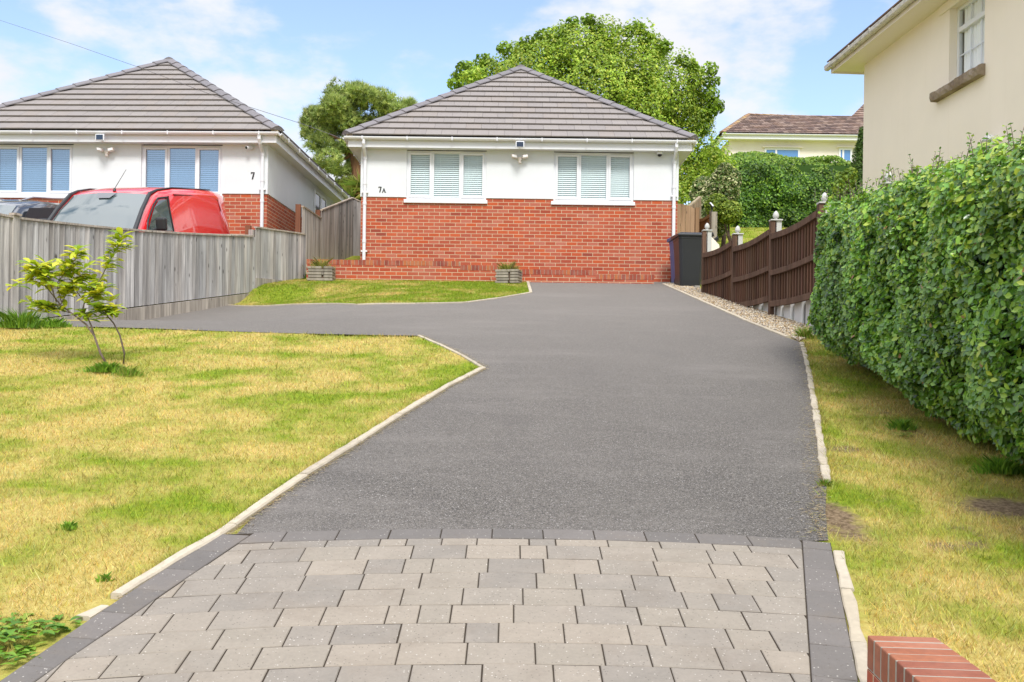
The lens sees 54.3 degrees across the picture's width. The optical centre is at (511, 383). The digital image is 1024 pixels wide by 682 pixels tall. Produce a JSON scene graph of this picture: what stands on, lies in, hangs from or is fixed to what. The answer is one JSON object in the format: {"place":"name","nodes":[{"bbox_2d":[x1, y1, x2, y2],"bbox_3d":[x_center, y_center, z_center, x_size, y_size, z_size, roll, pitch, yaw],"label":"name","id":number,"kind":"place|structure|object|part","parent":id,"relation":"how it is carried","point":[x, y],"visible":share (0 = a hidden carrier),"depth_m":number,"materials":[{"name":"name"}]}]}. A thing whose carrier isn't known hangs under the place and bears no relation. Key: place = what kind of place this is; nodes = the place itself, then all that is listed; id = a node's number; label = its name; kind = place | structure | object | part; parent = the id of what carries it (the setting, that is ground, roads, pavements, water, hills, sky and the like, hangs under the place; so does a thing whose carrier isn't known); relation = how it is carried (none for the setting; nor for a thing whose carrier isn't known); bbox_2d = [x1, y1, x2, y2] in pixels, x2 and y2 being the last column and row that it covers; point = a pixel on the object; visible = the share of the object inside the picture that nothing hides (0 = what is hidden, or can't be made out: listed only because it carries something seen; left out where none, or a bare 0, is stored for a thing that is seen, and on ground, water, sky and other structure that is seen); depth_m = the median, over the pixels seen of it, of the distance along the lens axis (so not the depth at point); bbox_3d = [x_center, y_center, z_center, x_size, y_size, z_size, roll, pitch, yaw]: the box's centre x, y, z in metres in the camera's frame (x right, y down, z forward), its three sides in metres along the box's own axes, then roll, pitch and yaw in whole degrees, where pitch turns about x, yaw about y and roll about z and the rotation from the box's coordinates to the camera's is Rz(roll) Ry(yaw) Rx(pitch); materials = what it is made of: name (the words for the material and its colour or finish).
{"place":"outdoors","nodes":[
{"label":"outdoors","id":0,"kind":"place"},
{"bbox_2d":[0,282,827,540],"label":"driveway","id":1,"kind":"structure","parent":0,"point":[657,407],"depth_m":7.15,"materials":[{"name":"grey asphalt"}]},
{"bbox_2d":[667,237,674,282],"bbox_3d":[3.515,-2.519,20.473,0.560,1.030,0.686,1,0,-6],"label":"wheelie bin","id":2,"kind":"object","parent":1,"relation":"on","point":[670,242],"visible":0.16,"depth_m":20.50,"materials":[{"name":"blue plastic"}]},
{"bbox_2d":[786,342,830,539],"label":"dry clippings","id":3,"kind":"object","parent":1,"relation":"on","point":[813,471],"visible":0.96,"depth_m":5.67,"materials":[{"name":"brown plant"}]},
{"bbox_2d":[815,477,834,486],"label":"weed","id":4,"kind":"object","parent":1,"relation":"on","point":[825,482],"visible":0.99,"depth_m":5.70,"materials":[{"name":"green plant"}]},
{"bbox_2d":[2,529,858,681],"bbox_3d":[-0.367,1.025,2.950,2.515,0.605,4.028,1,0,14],"label":"paving","id":5,"kind":"structure","parent":0,"point":[431,652],"depth_m":3.83,"materials":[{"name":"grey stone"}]},
{"bbox_2d":[0,0,898,204],"label":"sky","id":6,"kind":"structure","parent":0,"point":[276,57],"materials":[{"name":"blue"}]},
{"bbox_2d":[0,226,1023,681],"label":"ground","id":7,"kind":"structure","parent":0,"point":[842,520],"depth_m":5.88,"materials":[{"name":"green plant"}]},
{"bbox_2d":[0,641,45,664],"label":"weed","id":8,"kind":"object","parent":7,"relation":"on","point":[3,655],"visible":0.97,"depth_m":3.49,"materials":[{"name":"green plant"}]},
{"bbox_2d":[0,306,62,328],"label":"weed","id":9,"kind":"object","parent":7,"relation":"on","point":[23,320],"visible":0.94,"depth_m":11.95,"materials":[{"name":"green plant"}]},
{"bbox_2d":[0,612,81,641],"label":"weed","id":10,"kind":"object","parent":7,"relation":"on","point":[7,633],"visible":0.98,"depth_m":3.68,"materials":[{"name":"green plant"}]},
{"bbox_2d":[30,316,84,327],"bbox_3d":[-5.540,-0.757,12.197,0.727,0.141,0.490,1,0,0],"label":"weed","id":11,"kind":"object","parent":7,"relation":"on","point":[53,322],"visible":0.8,"depth_m":12.12,"materials":[{"name":"green plant"}]},
{"bbox_2d":[56,519,77,529],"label":"weed","id":12,"kind":"object","parent":7,"relation":"on","point":[72,525],"visible":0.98,"depth_m":4.78,"materials":[{"name":"green plant"}]},
{"bbox_2d":[5,227,134,362],"bbox_3d":[-4.257,-0.839,9.542,1.340,1.308,0.584,1,0,0],"label":"sapling","id":13,"kind":"object","parent":7,"relation":"on","point":[40,271],"visible":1,"depth_m":9.54,"materials":[{"name":"green plant"}]},
{"bbox_2d":[76,605,108,620],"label":"kerb","id":14,"kind":"structure","parent":7,"relation":"on","point":[89,614],"depth_m":3.84,"materials":[{"name":"concrete"}]},
{"bbox_2d":[95,571,114,581],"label":"weed","id":15,"kind":"object","parent":7,"relation":"on","point":[106,575],"visible":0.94,"depth_m":4.17,"materials":[{"name":"green plant"}]},
{"bbox_2d":[76,361,136,372],"bbox_3d":[-3.669,-0.158,9.100,0.516,0.110,0.366,1,0,0],"label":"weed","id":16,"kind":"object","parent":7,"relation":"on","point":[102,367],"visible":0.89,"depth_m":9.03,"materials":[{"name":"green plant"}]},
{"bbox_2d":[100,365,148,375],"bbox_3d":[-3.458,-0.124,8.945,0.436,0.109,0.370,1,0,0],"label":"weed","id":17,"kind":"object","parent":7,"relation":"on","point":[126,372],"visible":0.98,"depth_m":8.90,"materials":[{"name":"green plant"}]},
{"bbox_2d":[0,213,305,320],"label":"fence","id":18,"kind":"object","parent":7,"relation":"on","point":[159,267],"visible":0.82,"depth_m":15.68,"materials":[{"name":"grey wood"}]},
{"bbox_2d":[0,57,350,236],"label":"bungalow","id":19,"kind":"object","parent":7,"relation":"on","point":[148,128],"visible":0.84,"depth_m":20.79,"materials":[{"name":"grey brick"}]},
{"bbox_2d":[0,145,73,197],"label":"window","id":20,"kind":"structure","parent":19,"relation":"in","point":[26,171],"depth_m":20.87,"materials":[{"name":"white plastic"}]},
{"bbox_2d":[142,145,223,198],"bbox_3d":[-6.840,-4.378,20.742,1.780,1.120,0.245,1,0,2],"label":"window","id":21,"kind":"structure","parent":19,"relation":"in","point":[180,166],"depth_m":20.76,"materials":[{"name":"white plastic"}]},
{"bbox_2d":[313,189,326,212],"bbox_3d":[-4.856,-3.941,25.271,0.030,1.720,1.350,1,0,2],"label":"side window","id":22,"kind":"structure","parent":19,"relation":"in","point":[320,202],"depth_m":25.07,"materials":[{"name":"white plastic"}]},
{"bbox_2d":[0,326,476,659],"bbox_3d":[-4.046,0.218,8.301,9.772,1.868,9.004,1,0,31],"label":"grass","id":23,"kind":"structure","parent":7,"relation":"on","point":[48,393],"depth_m":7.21,"materials":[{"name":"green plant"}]},
{"bbox_2d":[93,365,483,599],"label":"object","id":24,"kind":"structure","parent":7,"relation":"on","point":[394,411],"depth_m":5.58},
{"bbox_2d":[110,366,485,599],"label":"kerb","id":25,"kind":"structure","parent":7,"relation":"on","point":[141,579],"depth_m":5.29,"materials":[{"name":"concrete"}]},
{"bbox_2d":[117,370,482,599],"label":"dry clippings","id":26,"kind":"object","parent":7,"relation":"on","point":[246,520],"visible":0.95,"depth_m":5.47,"materials":[{"name":"brown plant"}]},
{"bbox_2d":[307,266,335,280],"bbox_3d":[-3.779,-2.169,19.794,0.500,0.280,0.372,1,0,0],"label":"planter","id":27,"kind":"object","parent":7,"relation":"on","point":[320,273],"visible":0.95,"depth_m":19.62,"materials":[{"name":"wood"}]},
{"bbox_2d":[301,256,335,268],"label":"planter grass","id":28,"kind":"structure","parent":27,"relation":"in","point":[320,263],"depth_m":19.75,"materials":[{"name":"green plant"}]},
{"bbox_2d":[295,197,360,273],"bbox_3d":[-4.194,-3.334,23.235,0.652,2.753,4.612,1,0,13],"label":"fence","id":29,"kind":"object","parent":7,"relation":"on","point":[332,231],"visible":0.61,"depth_m":23.45,"materials":[{"name":"grey wood"}]},
{"bbox_2d":[340,169,360,200],"bbox_3d":[-4.668,-5.569,30.998,2.036,2.403,1.501,1,0,0],"label":"bush","id":30,"kind":"object","parent":7,"relation":"on","point":[352,189],"visible":0.2,"depth_m":30.76,"materials":[{"name":"green plant"}]},
{"bbox_2d":[296,76,418,187],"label":"tree","id":31,"kind":"object","parent":7,"relation":"on","point":[337,106],"visible":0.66,"depth_m":43.36,"materials":[{"name":"green plant"}]},
{"bbox_2d":[228,281,531,306],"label":"kerb","id":32,"kind":"structure","parent":7,"relation":"on","point":[528,284],"depth_m":16.16,"materials":[{"name":"concrete"}]},
{"bbox_2d":[231,279,531,304],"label":"grass","id":33,"kind":"structure","parent":7,"relation":"on","point":[476,289],"depth_m":18.06,"materials":[{"name":"green plant"}]},
{"bbox_2d":[0,529,857,681],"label":"paving border","id":34,"kind":"object","parent":7,"relation":"on","point":[831,657],"visible":0.92,"depth_m":4.22,"materials":[{"name":"grey concrete"}]},
{"bbox_2d":[417,335,482,366],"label":"kerb","id":35,"kind":"structure","parent":7,"relation":"on","point":[453,351],"depth_m":10.65,"materials":[{"name":"concrete"}]},
{"bbox_2d":[306,259,653,283],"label":"garden wall","id":36,"kind":"structure","parent":7,"relation":"on","point":[396,270],"depth_m":20.10,"materials":[{"name":"red brick"}]},
{"bbox_2d":[495,269,522,283],"bbox_3d":[-0.064,-2.114,19.794,0.470,0.270,0.372,1,0,14],"label":"planter","id":37,"kind":"object","parent":7,"relation":"on","point":[509,275],"visible":0.91,"depth_m":19.64,"materials":[{"name":"wood"}]},
{"bbox_2d":[495,260,521,270],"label":"planter grass","id":38,"kind":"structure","parent":37,"relation":"in","point":[506,266],"depth_m":19.74,"materials":[{"name":"green plant"}]},
{"bbox_2d":[342,64,698,281],"bbox_3d":[0.184,-4.712,26.194,7.517,6.229,10.809,1,0,0],"label":"bungalow","id":39,"kind":"object","parent":7,"relation":"on","point":[527,167],"visible":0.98,"depth_m":21.20,"materials":[{"name":"red brick"}]},
{"bbox_2d":[0,20,344,139],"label":"overhead cable","id":40,"kind":"object","parent":39,"relation":"attached to","point":[187,85],"visible":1,"depth_m":16.18,"materials":[{"name":"grey plastic"}]},
{"bbox_2d":[404,151,486,203],"bbox_3d":[-1.402,-4.389,21.284,1.775,1.120,0.245,1,0,0],"label":"window","id":41,"kind":"structure","parent":39,"relation":"in","point":[450,177],"depth_m":21.28,"materials":[{"name":"white plastic"}]},
{"bbox_2d":[551,152,634,205],"bbox_3d":[1.725,-4.347,21.271,1.780,1.120,0.245,1,0,0],"label":"window","id":42,"kind":"structure","parent":39,"relation":"in","point":[607,179],"depth_m":21.27,"materials":[{"name":"white plastic"}]},
{"bbox_2d":[446,13,738,240],"bbox_3d":[3.098,-8.365,33.833,9.670,8.248,5.964,1,0,22],"label":"tree","id":43,"kind":"object","parent":7,"relation":"on","point":[654,95],"visible":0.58,"depth_m":33.24,"materials":[{"name":"green plant"}]},
{"bbox_2d":[677,204,699,233],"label":"gate","id":44,"kind":"structure","parent":7,"relation":"on","point":[691,224],"depth_m":21.90,"materials":[{"name":"brown wood"}]},
{"bbox_2d":[688,196,700,218],"bbox_3d":[4.277,-3.346,23.411,0.062,2.406,1.732,1,0,19],"label":"fence","id":45,"kind":"object","parent":7,"relation":"on","point":[696,202],"visible":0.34,"depth_m":23.70,"materials":[{"name":"brown wood"}]},
{"bbox_2d":[694,214,708,232],"bbox_3d":[4.288,-3.080,22.524,0.133,1.476,1.451,1,0,0],"label":"fence","id":46,"kind":"object","parent":7,"relation":"on","point":[703,221],"visible":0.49,"depth_m":22.59,"materials":[{"name":"brown wood"}]},
{"bbox_2d":[706,232,718,250],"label":"garden wall","id":47,"kind":"structure","parent":7,"relation":"on","point":[715,244],"depth_m":20.30,"materials":[{"name":"white paint"}]},
{"bbox_2d":[709,202,716,240],"bbox_3d":[4.332,-3.038,21.621,0.182,1.792,0.198,1,0,0],"label":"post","id":48,"kind":"object","parent":7,"relation":"on","point":[713,220],"visible":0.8,"depth_m":21.54,"materials":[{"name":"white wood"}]},
{"bbox_2d":[685,162,742,246],"bbox_3d":[5.487,-4.862,28.029,1.692,2.746,1.563,1,0,43],"label":"shrub","id":49,"kind":"object","parent":7,"relation":"on","point":[726,180],"visible":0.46,"depth_m":27.80,"materials":[{"name":"green plant"}]},
{"bbox_2d":[704,193,742,241],"bbox_3d":[5.713,-4.195,27.006,1.055,1.918,0.753,1,0,0],"label":"shrub","id":50,"kind":"object","parent":7,"relation":"on","point":[729,212],"visible":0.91,"depth_m":26.82,"materials":[{"name":"green plant"}]},
{"bbox_2d":[662,283,790,337],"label":"kerb","id":51,"kind":"structure","parent":7,"relation":"on","point":[742,318],"depth_m":14.52,"materials":[{"name":"concrete"}]},
{"bbox_2d":[750,300,812,325],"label":"retaining wall","id":52,"kind":"structure","parent":7,"relation":"on","point":[799,312],"depth_m":13.87,"materials":[{"name":"concrete"}]},
{"bbox_2d":[700,104,863,170],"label":"house","id":53,"kind":"structure","parent":7,"relation":"on","point":[804,136],"depth_m":54.00,"materials":[{"name":"beige paint"}]},
{"bbox_2d":[762,146,802,156],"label":"window","id":54,"kind":"structure","parent":53,"relation":"in","point":[783,150],"depth_m":53.96,"materials":[{"name":"white plastic"}]},
{"bbox_2d":[836,146,854,161],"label":"window","id":55,"kind":"structure","parent":53,"relation":"in","point":[845,152],"depth_m":53.95,"materials":[{"name":"white plastic"}]},
{"bbox_2d":[723,151,850,227],"bbox_3d":[10.828,-7.045,36.359,7.453,3.589,3.725,1,0,0],"label":"hedge","id":56,"kind":"object","parent":7,"relation":"on","point":[785,187],"visible":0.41,"depth_m":35.22,"materials":[{"name":"green plant"}]},
{"bbox_2d":[701,172,893,314],"bbox_3d":[3.819,-1.470,14.500,0.185,2.848,7.184,1,0,-5],"label":"fence","id":57,"kind":"object","parent":7,"relation":"on","point":[773,265],"visible":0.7,"depth_m":14.63,"materials":[{"name":"brown wood"}]},
{"bbox_2d":[789,325,816,338],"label":"weed","id":58,"kind":"object","parent":7,"relation":"on","point":[804,333],"visible":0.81,"depth_m":12.03,"materials":[{"name":"green plant"}]},
{"bbox_2d":[799,342,830,482],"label":"kerb","id":59,"kind":"structure","parent":7,"relation":"on","point":[821,448],"depth_m":7.28,"materials":[{"name":"concrete"}]},
{"bbox_2d":[804,340,840,480],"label":"grass","id":60,"kind":"structure","parent":7,"relation":"on","point":[811,356],"depth_m":7.73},
{"bbox_2d":[831,167,857,200],"bbox_3d":[5.185,-2.102,15.502,0.498,2.528,0.368,1,0,0],"label":"shrub","id":61,"kind":"object","parent":7,"relation":"on","point":[850,173],"visible":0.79,"depth_m":15.44,"materials":[{"name":"green plant"}]},
{"bbox_2d":[833,550,867,681],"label":"kerb","id":62,"kind":"structure","parent":7,"relation":"on","point":[857,637],"depth_m":3.92,"materials":[{"name":"concrete"}]},
{"bbox_2d":[848,126,862,196],"bbox_3d":[11.445,-6.576,33.000,0.764,3.859,0.768,1,0,0],"label":"conifer","id":63,"kind":"object","parent":7,"relation":"on","point":[857,162],"visible":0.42,"depth_m":32.86,"materials":[{"name":"green plant"}]},
{"bbox_2d":[882,417,917,429],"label":"weed","id":64,"kind":"object","parent":7,"relation":"on","point":[903,423],"visible":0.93,"depth_m":7.16,"materials":[{"name":"green plant"}]},
{"bbox_2d":[894,432,913,436],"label":"weed","id":65,"kind":"object","parent":7,"relation":"on","point":[905,434],"visible":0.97,"depth_m":6.95,"materials":[{"name":"green plant"}]},
{"bbox_2d":[802,335,1023,681],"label":"grass","id":66,"kind":"structure","parent":7,"relation":"on","point":[878,441],"depth_m":5.20,"materials":[{"name":"green plant"}]},
{"bbox_2d":[806,123,1023,463],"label":"hedge","id":67,"kind":"object","parent":7,"relation":"on","point":[917,297],"visible":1,"depth_m":6.53,"materials":[{"name":"green plant"}]},
{"bbox_2d":[824,0,1023,192],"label":"house","id":68,"kind":"structure","parent":7,"relation":"on","point":[946,76],"depth_m":16.97,"materials":[{"name":"beige paint"}]},
{"bbox_2d":[929,0,985,101],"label":"window","id":69,"kind":"structure","parent":68,"relation":"in","point":[974,26],"depth_m":16.21,"materials":[{"name":"white plastic"}]},
{"bbox_2d":[867,635,995,681],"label":"brick pier wall","id":70,"kind":"structure","parent":7,"relation":"on","point":[907,659],"depth_m":2.96,"materials":[{"name":"brick"}]},
{"bbox_2d":[966,454,1023,474],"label":"weed","id":71,"kind":"object","parent":7,"relation":"on","point":[995,465],"visible":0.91,"depth_m":6.00,"materials":[{"name":"green plant"}]},
{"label":"gravel bed","id":72,"kind":"structure","parent":7,"relation":"on","visible":0},
{"bbox_2d":[665,282,813,340],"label":"gravel","id":73,"kind":"structure","parent":72,"relation":"on","point":[783,325],"depth_m":14.43,"materials":[{"name":"beige gravel"}]},
{"bbox_2d":[671,232,706,285],"bbox_3d":[3.451,-2.423,19.573,0.570,1.060,0.706,1,0,-3],"label":"wheelie bin","id":74,"kind":"object","parent":73,"relation":"on","point":[687,254],"visible":0.78,"depth_m":19.29,"materials":[{"name":"black plastic"}]},
{"bbox_2d":[719,226,786,246],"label":"grass","id":75,"kind":"structure","parent":0,"point":[755,234],"depth_m":32.94,"materials":[{"name":"green plant"}]},
{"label":"neighbour driveway","id":76,"kind":"structure","parent":0,"visible":0},
{"bbox_2d":[0,196,63,221],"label":"car","id":77,"kind":"object","parent":76,"relation":"on","point":[25,208],"visible":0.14,"depth_m":17.42,"materials":[{"name":"grey paint"}]},
{"bbox_3d":[-8.211,-2.911,17.699,0.172,0.410,2.350,1,10,6],"label":"side window","id":78,"kind":"part","parent":77,"relation":"part of","materials":[{"name":"black glass"}]},
{"bbox_2d":[42,170,229,235],"bbox_3d":[-6.591,-2.590,17.111,2.230,2.102,4.450,1,10,8],"label":"van","id":79,"kind":"object","parent":76,"relation":"on","point":[177,209],"visible":0.36,"depth_m":16.52,"materials":[{"name":"red paint"}]},
{"bbox_3d":[-5.818,-2.764,16.380,0.102,0.520,0.800,1,10,8],"label":"side window","id":80,"kind":"part","parent":79,"relation":"part of","materials":[{"name":"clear glass"}]}
]}

